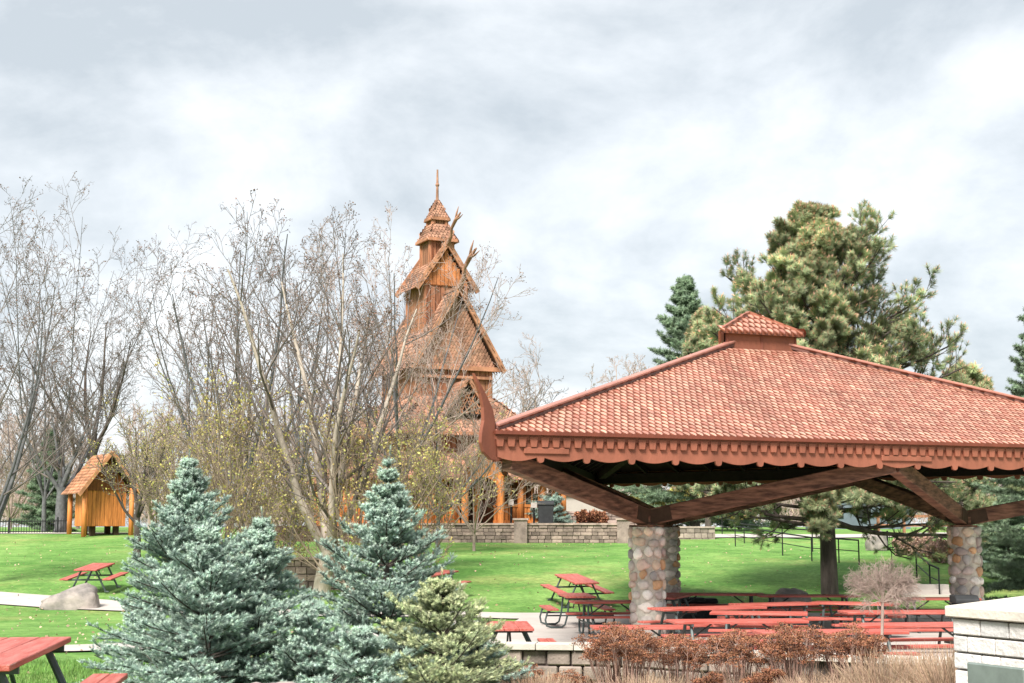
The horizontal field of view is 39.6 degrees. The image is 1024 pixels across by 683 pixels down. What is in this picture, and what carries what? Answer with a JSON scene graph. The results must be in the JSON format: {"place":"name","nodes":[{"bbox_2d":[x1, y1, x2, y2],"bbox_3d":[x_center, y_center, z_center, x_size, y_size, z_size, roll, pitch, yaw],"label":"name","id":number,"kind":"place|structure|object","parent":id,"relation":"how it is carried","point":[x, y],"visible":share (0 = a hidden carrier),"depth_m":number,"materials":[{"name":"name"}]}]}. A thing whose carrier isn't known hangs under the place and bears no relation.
{"place":"outdoors","nodes":[
{"label":"outdoors","id":0,"kind":"place"},
{"bbox_2d":[64,620,482,650],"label":"path","id":1,"kind":"structure","parent":0,"point":[79,647],"depth_m":24.39,"materials":[{"name":"concrete"}]},
{"bbox_2d":[273,526,354,541],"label":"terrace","id":2,"kind":"structure","parent":0,"point":[301,536],"depth_m":68.48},
{"bbox_2d":[308,170,565,529],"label":"stave church","id":3,"kind":"structure","parent":2,"relation":"on","point":[482,367],"depth_m":73.19,"materials":[{"name":"wood"}]},
{"bbox_2d":[458,481,482,522],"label":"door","id":4,"kind":"structure","parent":3,"relation":"in","point":[470,518],"depth_m":70.77,"materials":[{"name":"black wood"}]},
{"bbox_2d":[537,501,553,522],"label":"litter bin","id":5,"kind":"object","parent":2,"relation":"on","point":[545,511],"visible":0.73,"depth_m":69.04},
{"bbox_2d":[525,492,575,522],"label":"juniper shrub","id":6,"kind":"object","parent":2,"relation":"on","point":[557,501],"visible":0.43,"depth_m":70.86,"materials":[{"name":"green plant"}]},
{"bbox_2d":[573,509,594,522],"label":"dry shrub","id":7,"kind":"object","parent":2,"relation":"on","point":[583,516],"visible":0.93,"depth_m":69.79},
{"bbox_2d":[591,508,609,522],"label":"dry shrub","id":8,"kind":"object","parent":2,"relation":"on","point":[600,517],"visible":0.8,"depth_m":69.99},
{"bbox_2d":[0,592,949,618],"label":"path","id":9,"kind":"structure","parent":0,"point":[11,598],"depth_m":40.65,"materials":[{"name":"concrete"}]},
{"bbox_2d":[0,527,1023,682],"bbox_3d":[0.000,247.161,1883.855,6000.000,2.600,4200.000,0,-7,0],"label":"ground","id":10,"kind":"structure","parent":0,"point":[738,572],"depth_m":50.44,"materials":[{"name":"green plant"}]},
{"bbox_2d":[0,517,66,533],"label":"metal fence","id":11,"kind":"object","parent":10,"relation":"on","point":[9,531],"visible":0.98,"depth_m":74.37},
{"bbox_2d":[0,413,71,528],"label":"bare tree","id":12,"kind":"object","parent":10,"relation":"on","point":[9,513],"visible":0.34,"depth_m":91.48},
{"bbox_2d":[10,429,79,531],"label":"spruce tree","id":13,"kind":"object","parent":10,"relation":"on","point":[50,506],"visible":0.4,"depth_m":80.88,"materials":[{"name":"green plant"}]},
{"bbox_2d":[0,382,109,514],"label":"bare tree","id":14,"kind":"object","parent":10,"relation":"on","point":[5,457],"visible":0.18,"depth_m":99.24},
{"bbox_2d":[3,385,108,532],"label":"bare tree","id":15,"kind":"object","parent":10,"relation":"on","point":[61,485],"visible":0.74,"depth_m":75.51,"materials":[{"name":"grey plant"}]},
{"bbox_2d":[0,177,114,520],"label":"bare tree","id":16,"kind":"object","parent":10,"relation":"on","point":[9,489],"visible":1,"depth_m":48.55,"materials":[{"name":"grey plant"}]},
{"bbox_2d":[0,637,127,682],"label":"picnic table","id":17,"kind":"object","parent":10,"relation":"on","point":[16,653],"visible":1,"depth_m":10.84,"materials":[{"name":"red wood"}]},
{"bbox_2d":[39,583,99,609],"bbox_3d":[-12.866,7.446,41.500,1.812,0.813,1.249,0,-7,0],"label":"boulder","id":18,"kind":"object","parent":10,"relation":"on","point":[84,596],"visible":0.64,"depth_m":40.98,"materials":[{"name":"stone"}]},
{"bbox_2d":[0,292,148,531],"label":"bare tree","id":19,"kind":"object","parent":10,"relation":"on","point":[117,392],"visible":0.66,"depth_m":81.79,"materials":[{"name":"grey plant"}]},
{"bbox_2d":[59,563,128,592],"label":"picnic table","id":20,"kind":"object","parent":10,"relation":"on","point":[95,567],"visible":0.88,"depth_m":45.22,"materials":[{"name":"red wood"}]},
{"bbox_2d":[61,451,140,536],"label":"storehouse","id":21,"kind":"structure","parent":10,"relation":"on","point":[95,505],"depth_m":72.80,"materials":[{"name":"orange wood"}]},
{"bbox_2d":[0,171,213,530],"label":"bare tree","id":22,"kind":"object","parent":10,"relation":"on","point":[45,496],"visible":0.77,"depth_m":78.93,"materials":[{"name":"grey plant"}]},
{"bbox_2d":[84,411,191,557],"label":"budding tree","id":23,"kind":"object","parent":10,"relation":"on","point":[139,508],"visible":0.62,"depth_m":57.66,"materials":[{"name":"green plant"}]},
{"bbox_2d":[97,390,229,561],"bbox_3d":[-13.384,5.117,54.964,6.584,6.979,4.494,5,-9,-34],"label":"budding shrub","id":24,"kind":"object","parent":10,"relation":"on","point":[168,474],"visible":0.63,"depth_m":54.50,"materials":[{"name":"brown plant"}]},
{"bbox_2d":[114,400,220,528],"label":"bare tree","id":25,"kind":"object","parent":10,"relation":"on","point":[144,438],"visible":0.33,"depth_m":94.74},
{"bbox_2d":[76,449,288,682],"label":"blue spruce","id":26,"kind":"object","parent":10,"relation":"on","point":[189,500],"visible":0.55,"depth_m":15.23,"materials":[{"name":"green plant"}]},
{"bbox_2d":[6,658,396,682],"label":"grass","id":27,"kind":"structure","parent":10,"relation":"on","point":[70,672],"depth_m":17.94,"materials":[{"name":"plant"}]},
{"bbox_2d":[141,386,265,488],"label":"bare tree","id":28,"kind":"object","parent":10,"relation":"on","point":[182,454],"visible":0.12,"depth_m":99.10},
{"bbox_2d":[106,515,318,682],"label":"blue spruce","id":29,"kind":"object","parent":10,"relation":"on","point":[204,568],"visible":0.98,"depth_m":13.79,"materials":[{"name":"green plant"}]},
{"bbox_2d":[103,245,336,544],"bbox_3d":[-12.429,2.206,58.565,9.900,13.362,7.174,-5,-9,33],"label":"bare tree","id":30,"kind":"object","parent":10,"relation":"on","point":[182,417],"visible":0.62,"depth_m":59.29,"materials":[{"name":"grey plant"}]},
{"bbox_2d":[126,358,319,562],"bbox_3d":[-8.812,4.431,44.346,5.394,7.353,6.345,0,-7,0],"label":"budding shrub","id":31,"kind":"object","parent":10,"relation":"on","point":[230,522],"visible":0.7,"depth_m":43.32,"materials":[{"name":"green plant"}]},
{"bbox_2d":[132,198,358,551],"bbox_3d":[-10.953,1.608,52.458,10.613,13.552,6.913,-4,-8,28],"label":"bare tree","id":32,"kind":"object","parent":10,"relation":"on","point":[275,350],"visible":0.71,"depth_m":52.06,"materials":[{"name":"grey plant"}]},
{"bbox_2d":[163,506,327,682],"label":"blue spruce","id":33,"kind":"object","parent":10,"relation":"on","point":[258,547],"visible":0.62,"depth_m":14.42,"materials":[{"name":"green plant"}]},
{"bbox_2d":[186,388,344,556],"bbox_3d":[-7.805,4.825,47.039,5.588,6.600,6.978,3,-8,-20],"label":"budding shrub","id":34,"kind":"object","parent":10,"relation":"on","point":[285,507],"visible":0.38,"depth_m":46.62,"materials":[{"name":"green plant"}]},
{"bbox_2d":[237,428,313,524],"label":"bare tree","id":35,"kind":"object","parent":10,"relation":"on","point":[275,475],"visible":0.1,"depth_m":97.40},
{"bbox_2d":[228,557,350,589],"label":"block wall","id":36,"kind":"structure","parent":10,"relation":"on","point":[300,568],"depth_m":45.89,"materials":[{"name":"stone"}]},
{"bbox_2d":[240,588,358,682],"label":"blue spruce","id":37,"kind":"object","parent":10,"relation":"on","point":[310,629],"visible":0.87,"depth_m":13.77,"materials":[{"name":"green plant"}]},
{"bbox_2d":[226,227,401,549],"bbox_3d":[-8.149,2.041,62.597,9.423,14.614,6.043,-6,-10,41],"label":"bare tree","id":38,"kind":"object","parent":10,"relation":"on","point":[299,337],"visible":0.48,"depth_m":62.61,"materials":[{"name":"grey plant"}]},
{"bbox_2d":[262,385,365,524],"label":"bare tree","id":39,"kind":"object","parent":10,"relation":"on","point":[303,427],"visible":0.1,"depth_m":105.17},
{"bbox_2d":[184,189,489,596],"bbox_3d":[-5.504,1.468,44.679,9.606,13.267,7.596,0,-7,0],"label":"bare tree","id":40,"kind":"object","parent":10,"relation":"on","point":[340,403],"visible":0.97,"depth_m":44.45,"materials":[{"name":"grey plant"}]},
{"bbox_2d":[231,403,480,593],"bbox_3d":[-4.591,4.867,43.788,7.060,6.322,6.247,-3,-8,25],"label":"budding shrub","id":41,"kind":"object","parent":10,"relation":"on","point":[354,506],"visible":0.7,"depth_m":43.44,"materials":[{"name":"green plant"}]},
{"bbox_2d":[262,446,495,682],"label":"blue spruce","id":42,"kind":"object","parent":10,"relation":"on","point":[390,514],"visible":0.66,"depth_m":14.83,"materials":[{"name":"green plant"}]},
{"bbox_2d":[246,201,548,553],"bbox_3d":[-4.392,1.374,58.367,12.224,15.044,10.954,0,-7,0],"label":"bare tree","id":43,"kind":"object","parent":10,"relation":"on","point":[395,394],"visible":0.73,"depth_m":57.85,"materials":[{"name":"grey plant"}]},
{"bbox_2d":[331,398,517,567],"bbox_3d":[-3.478,5.316,51.964,5.912,6.046,6.164,7,-10,-44],"label":"budding shrub","id":44,"kind":"object","parent":10,"relation":"on","point":[433,458],"visible":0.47,"depth_m":51.48,"materials":[{"name":"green plant"}]},
{"bbox_2d":[313,296,558,552],"bbox_3d":[-3.513,3.577,59.707,10.950,10.884,7.801,0,-7,0],"label":"bare tree","id":45,"kind":"object","parent":10,"relation":"on","point":[458,392],"visible":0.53,"depth_m":59.58,"materials":[{"name":"brown plant"}]},
{"bbox_2d":[385,375,563,550],"bbox_3d":[-1.659,5.282,62.031,6.791,7.911,8.369,6,-10,-40],"label":"bare tree","id":46,"kind":"object","parent":10,"relation":"on","point":[475,526],"visible":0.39,"depth_m":61.41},
{"bbox_2d":[356,518,629,542],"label":"terrace wall","id":47,"kind":"structure","parent":10,"relation":"on","point":[520,530],"depth_m":67.60,"materials":[{"name":"stone"}]},
{"bbox_2d":[3,541,1012,677],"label":"fallen leaves","id":48,"kind":"object","parent":10,"relation":"on","point":[30,617],"visible":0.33,"depth_m":45.71,"materials":[{"name":"plant"}]},
{"bbox_2d":[0,461,1023,527],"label":"woods","id":49,"kind":"object","parent":10,"relation":"on","point":[793,512],"visible":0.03,"depth_m":164.73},
{"bbox_2d":[506,360,585,414],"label":"bare tree","id":50,"kind":"object","parent":10,"relation":"on","point":[537,404],"visible":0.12,"depth_m":104.26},
{"bbox_2d":[540,573,613,607],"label":"picnic table","id":51,"kind":"object","parent":10,"relation":"on","point":[576,579],"visible":0.83,"depth_m":42.40,"materials":[{"name":"red wood"}]},
{"bbox_2d":[586,353,648,388],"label":"bare tree","id":52,"kind":"object","parent":10,"relation":"on","point":[633,369],"visible":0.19,"depth_m":131.35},
{"bbox_2d":[607,274,771,530],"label":"fir tree","id":53,"kind":"object","parent":10,"relation":"on","point":[683,296],"visible":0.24,"depth_m":84.35,"materials":[{"name":"green plant"}]},
{"bbox_2d":[671,306,721,525],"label":"pine tree","id":54,"kind":"object","parent":10,"relation":"on","point":[694,339],"visible":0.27,"depth_m":76.65,"materials":[{"name":"green plant"}]},
{"bbox_2d":[678,526,714,538],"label":"block wall","id":55,"kind":"structure","parent":10,"relation":"on","point":[697,532],"depth_m":70.00,"materials":[{"name":"stone"}]},
{"bbox_2d":[466,641,955,682],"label":"retaining wall","id":56,"kind":"structure","parent":10,"relation":"on","point":[555,657],"depth_m":22.32,"materials":[{"name":"stone"}]},
{"bbox_2d":[768,588,811,608],"bbox_3d":[7.991,7.406,40.878,1.206,0.652,0.981,0,-7,0],"label":"boulder","id":57,"kind":"object","parent":10,"relation":"on","point":[791,591],"visible":0.4,"depth_m":40.59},
{"bbox_2d":[734,526,859,564],"bbox_3d":[11.032,8.326,58.320,0.914,1.544,12.346,2,-8,-12],"label":"handrail","id":58,"kind":"object","parent":10,"relation":"on","point":[838,539],"visible":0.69,"depth_m":54.72,"materials":[{"name":"black metal"}]},
{"bbox_2d":[672,198,995,593],"bbox_3d":[10.561,1.928,47.010,11.098,13.028,9.647,0,-7,0],"label":"pine tree","id":59,"kind":"object","parent":10,"relation":"on","point":[808,241],"visible":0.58,"depth_m":44.95,"materials":[{"name":"green plant"}]},
{"bbox_2d":[865,534,887,550],"bbox_3d":[15.738,8.603,61.409,0.944,0.871,0.968,0,-7,0],"label":"boulder","id":60,"kind":"object","parent":10,"relation":"on","point":[868,546],"visible":0.5,"depth_m":61.05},
{"bbox_2d":[894,584,950,596],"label":"steps","id":61,"kind":"structure","parent":10,"relation":"on","point":[929,590],"depth_m":44.55,"materials":[{"name":"concrete"}]},
{"bbox_2d":[909,531,946,556],"bbox_3d":[16.552,8.055,56.416,1.629,1.194,1.167,-4,-8,27],"label":"bare shrub","id":62,"kind":"object","parent":10,"relation":"on","point":[922,540],"visible":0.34,"depth_m":56.32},
{"bbox_2d":[917,537,949,562],"bbox_3d":[16.121,7.897,53.468,1.597,1.165,1.320,0,-7,0],"label":"bare shrub","id":63,"kind":"object","parent":10,"relation":"on","point":[940,545],"visible":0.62,"depth_m":53.27,"materials":[{"name":"plant"}]},
{"bbox_2d":[906,359,1023,534],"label":"pine tree","id":64,"kind":"object","parent":10,"relation":"on","point":[974,377],"visible":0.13,"depth_m":51.51,"materials":[{"name":"green plant"}]},
{"bbox_2d":[945,596,1023,682],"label":"stone pier","id":65,"kind":"structure","parent":10,"relation":"on","point":[989,642],"depth_m":8.57,"materials":[{"name":"white stone"}]},
{"bbox_2d":[970,306,1023,600],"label":"spruce tree","id":66,"kind":"object","parent":10,"relation":"on","point":[1011,537],"visible":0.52,"depth_m":39.77,"materials":[{"name":"green plant"}]},
{"bbox_2d":[980,487,1023,585],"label":"spruce tree","id":67,"kind":"object","parent":10,"relation":"on","point":[1000,552],"visible":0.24,"depth_m":46.21,"materials":[{"name":"green plant"}]},
{"bbox_2d":[0,0,1023,526],"label":"sky","id":68,"kind":"structure","parent":0,"point":[613,152],"materials":[{"name":"white"}]},
{"bbox_2d":[535,486,628,510],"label":"shed","id":69,"kind":"structure","parent":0,"point":[572,504],"depth_m":97.36,"materials":[{"name":"stone"}]},
{"bbox_2d":[490,618,952,656],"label":"pavement","id":70,"kind":"structure","parent":0,"point":[568,632],"depth_m":32.62,"materials":[{"name":"concrete"}]},
{"bbox_2d":[486,621,555,642],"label":"picnic table","id":71,"kind":"object","parent":70,"relation":"on","point":[524,628],"visible":0.37,"depth_m":23.53,"materials":[{"name":"red wood"}]},
{"bbox_2d":[539,593,615,627],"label":"picnic table","id":72,"kind":"object","parent":70,"relation":"on","point":[572,596],"visible":0.85,"depth_m":34.08,"materials":[{"name":"red wood"}]},
{"bbox_2d":[565,600,630,637],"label":"picnic table","id":73,"kind":"object","parent":70,"relation":"on","point":[587,603],"visible":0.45,"depth_m":31.42,"materials":[{"name":"red wood"}]},
{"bbox_2d":[588,625,693,644],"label":"picnic table","id":74,"kind":"object","parent":70,"relation":"on","point":[671,628],"visible":0.23,"depth_m":26.41,"materials":[{"name":"red wood"}]},
{"bbox_2d":[626,594,707,630],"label":"picnic table","id":75,"kind":"object","parent":70,"relation":"on","point":[672,598],"visible":0.27,"depth_m":33.47,"materials":[{"name":"red wood"}]},
{"bbox_2d":[681,597,705,618],"bbox_3d":[4.593,6.851,36.319,0.638,0.609,0.638,0,-7,0],"label":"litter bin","id":76,"kind":"object","parent":70,"relation":"on","point":[699,600],"visible":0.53,"depth_m":36.03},
{"bbox_2d":[637,605,778,638],"bbox_3d":[4.018,5.841,29.190,2.400,0.766,1.638,3,-8,-22],"label":"picnic table","id":77,"kind":"object","parent":70,"relation":"on","point":[674,610],"visible":0.54,"depth_m":29.08,"materials":[{"name":"red wood"}]},
{"bbox_2d":[666,592,763,624],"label":"picnic table","id":78,"kind":"object","parent":70,"relation":"on","point":[750,595],"visible":0.41,"depth_m":35.20,"materials":[{"name":"red wood"}]},
{"bbox_2d":[661,618,813,643],"bbox_3d":[3.981,5.310,25.124,2.400,0.766,1.638,1,-7,-6],"label":"picnic table","id":79,"kind":"object","parent":70,"relation":"on","point":[710,622],"visible":0.47,"depth_m":25.04,"materials":[{"name":"red wood"}]},
{"bbox_2d":[472,311,1023,638],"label":"picnic pavilion","id":80,"kind":"structure","parent":70,"relation":"on","point":[753,397],"depth_m":31.43,"materials":[{"name":"tile"}]},
{"bbox_2d":[708,610,807,648],"bbox_3d":[4.784,5.621,27.504,1.850,0.766,1.638,-2,-8,12],"label":"picnic table","id":81,"kind":"object","parent":70,"relation":"on","point":[790,614],"visible":0.58,"depth_m":27.38,"materials":[{"name":"red wood"}]},
{"bbox_2d":[717,602,831,633],"bbox_3d":[5.657,6.035,30.677,1.850,0.766,1.638,3,-8,-24],"label":"picnic table","id":82,"kind":"object","parent":70,"relation":"on","point":[803,605],"visible":0.45,"depth_m":30.60,"materials":[{"name":"red wood"}]},
{"bbox_2d":[756,594,864,622],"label":"picnic table","id":83,"kind":"object","parent":70,"relation":"on","point":[827,596],"visible":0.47,"depth_m":34.18,"materials":[{"name":"red wood"}]},
{"bbox_2d":[749,629,917,655],"bbox_3d":[5.102,5.033,22.841,2.400,0.766,1.638,1,-7,-5],"label":"picnic table","id":84,"kind":"object","parent":70,"relation":"on","point":[888,633],"visible":0.31,"depth_m":22.68,"materials":[{"name":"red wood"}]},
{"bbox_2d":[802,601,905,637],"bbox_3d":[7.469,6.074,30.975,1.850,0.766,1.638,-4,-8,28],"label":"picnic table","id":85,"kind":"object","parent":70,"relation":"on","point":[834,615],"visible":0.65,"depth_m":30.98,"materials":[{"name":"red wood"}]},
{"bbox_2d":[843,554,925,649],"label":"globe tree","id":86,"kind":"object","parent":70,"relation":"on","point":[898,585],"visible":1,"depth_m":20.68,"materials":[{"name":"plant"}]},
{"bbox_2d":[832,610,957,651],"bbox_3d":[7.657,5.660,27.802,2.400,0.766,1.638,0,-7,-3],"label":"picnic table","id":87,"kind":"object","parent":70,"relation":"on","point":[864,613],"visible":0.3,"depth_m":27.51,"materials":[{"name":"red wood"}]},
{"bbox_2d":[839,622,957,655],"bbox_3d":[6.750,5.099,23.740,2.400,0.766,1.638,1,-8,-8],"label":"picnic table","id":88,"kind":"object","parent":70,"relation":"on","point":[941,625],"visible":0.27,"depth_m":23.57,"materials":[{"name":"red wood"}]},
{"bbox_2d":[890,597,981,632],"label":"picnic table","id":89,"kind":"object","parent":70,"relation":"on","point":[928,599],"visible":0.22,"depth_m":32.81,"materials":[{"name":"red wood"}]},
{"bbox_2d":[715,532,946,536],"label":"path","id":90,"kind":"structure","parent":0,"point":[785,535],"depth_m":72.87,"materials":[{"name":"concrete"}]},
{"bbox_2d":[800,487,910,528],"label":"shed","id":91,"kind":"structure","parent":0,"point":[845,517],"depth_m":92.27,"materials":[{"name":"grey stone"}]},
{"bbox_2d":[949,595,979,633],"bbox_3d":[10.034,6.072,31.479,0.522,0.903,0.522,0,-7,0],"label":"pillar base","id":92,"kind":"object","parent":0,"point":[958,599],"visible":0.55,"depth_m":31.34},
{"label":"planting bed","id":93,"kind":"structure","parent":0,"visible":0},
{"bbox_2d":[300,613,425,682],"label":"blue spruce","id":94,"kind":"object","parent":93,"relation":"on","point":[363,644],"visible":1,"depth_m":13.19,"materials":[{"name":"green plant"}]},
{"bbox_2d":[325,567,533,682],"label":"blue spruce","id":95,"kind":"object","parent":93,"relation":"on","point":[448,642],"visible":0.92,"depth_m":13.75,"materials":[{"name":"green plant"}]},
{"bbox_2d":[433,633,535,682],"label":"shrub","id":96,"kind":"object","parent":93,"relation":"on","point":[507,677],"visible":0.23,"depth_m":14.01,"materials":[{"name":"green plant"}]},
{"bbox_2d":[498,669,580,682],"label":"dry grass clump","id":97,"kind":"object","parent":93,"relation":"on","point":[565,680],"visible":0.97,"depth_m":13.87,"materials":[{"name":"plant"}]},
{"bbox_2d":[545,669,592,682],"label":"sedum plant","id":98,"kind":"object","parent":93,"relation":"on","point":[575,679],"visible":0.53,"depth_m":16.22,"materials":[{"name":"plant"}]},
{"bbox_2d":[571,621,673,682],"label":"sedum plant","id":99,"kind":"object","parent":93,"relation":"on","point":[633,649],"visible":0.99,"depth_m":14.58,"materials":[{"name":"plant"}]},
{"bbox_2d":[609,673,691,682],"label":"dry grass clump","id":100,"kind":"object","parent":93,"relation":"on","point":[654,678],"visible":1,"depth_m":13.21,"materials":[{"name":"plant"}]},
{"bbox_2d":[648,633,709,682],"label":"sedum plant","id":101,"kind":"object","parent":93,"relation":"on","point":[687,653],"visible":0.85,"depth_m":15.03,"materials":[{"name":"plant"}]},
{"bbox_2d":[690,671,725,682],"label":"sedum plant","id":102,"kind":"object","parent":93,"relation":"on","point":[713,677],"visible":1,"depth_m":13.37,"materials":[{"name":"plant"}]},
{"bbox_2d":[695,627,769,682],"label":"sedum plant","id":103,"kind":"object","parent":93,"relation":"on","point":[726,641],"visible":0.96,"depth_m":14.79,"materials":[{"name":"plant"}]},
{"bbox_2d":[740,665,788,682],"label":"sedum plant","id":104,"kind":"object","parent":93,"relation":"on","point":[768,675],"visible":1,"depth_m":13.46,"materials":[{"name":"plant"}]},
{"bbox_2d":[746,621,838,682],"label":"sedum plant","id":105,"kind":"object","parent":93,"relation":"on","point":[790,643],"visible":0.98,"depth_m":14.56,"materials":[{"name":"plant"}]},
{"bbox_2d":[773,671,867,682],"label":"dry grass clump","id":106,"kind":"object","parent":93,"relation":"on","point":[814,679],"visible":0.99,"depth_m":12.95,"materials":[{"name":"plant"}]},
{"bbox_2d":[810,621,893,682],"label":"sedum plant","id":107,"kind":"object","parent":93,"relation":"on","point":[841,646],"visible":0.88,"depth_m":14.41,"materials":[{"name":"plant"}]},
{"bbox_2d":[822,646,940,682],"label":"dry grass clump","id":108,"kind":"object","parent":93,"relation":"on","point":[873,675],"visible":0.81,"depth_m":13.83,"materials":[{"name":"plant"}]},
{"bbox_2d":[869,640,955,681],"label":"dry grass clump","id":109,"kind":"object","parent":93,"relation":"on","point":[913,659],"visible":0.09,"depth_m":14.57,"materials":[{"name":"plant"}]},
{"bbox_2d":[877,642,958,682],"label":"dry grass clump","id":110,"kind":"object","parent":93,"relation":"on","point":[937,677],"visible":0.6,"depth_m":13.29,"materials":[{"name":"plant"}]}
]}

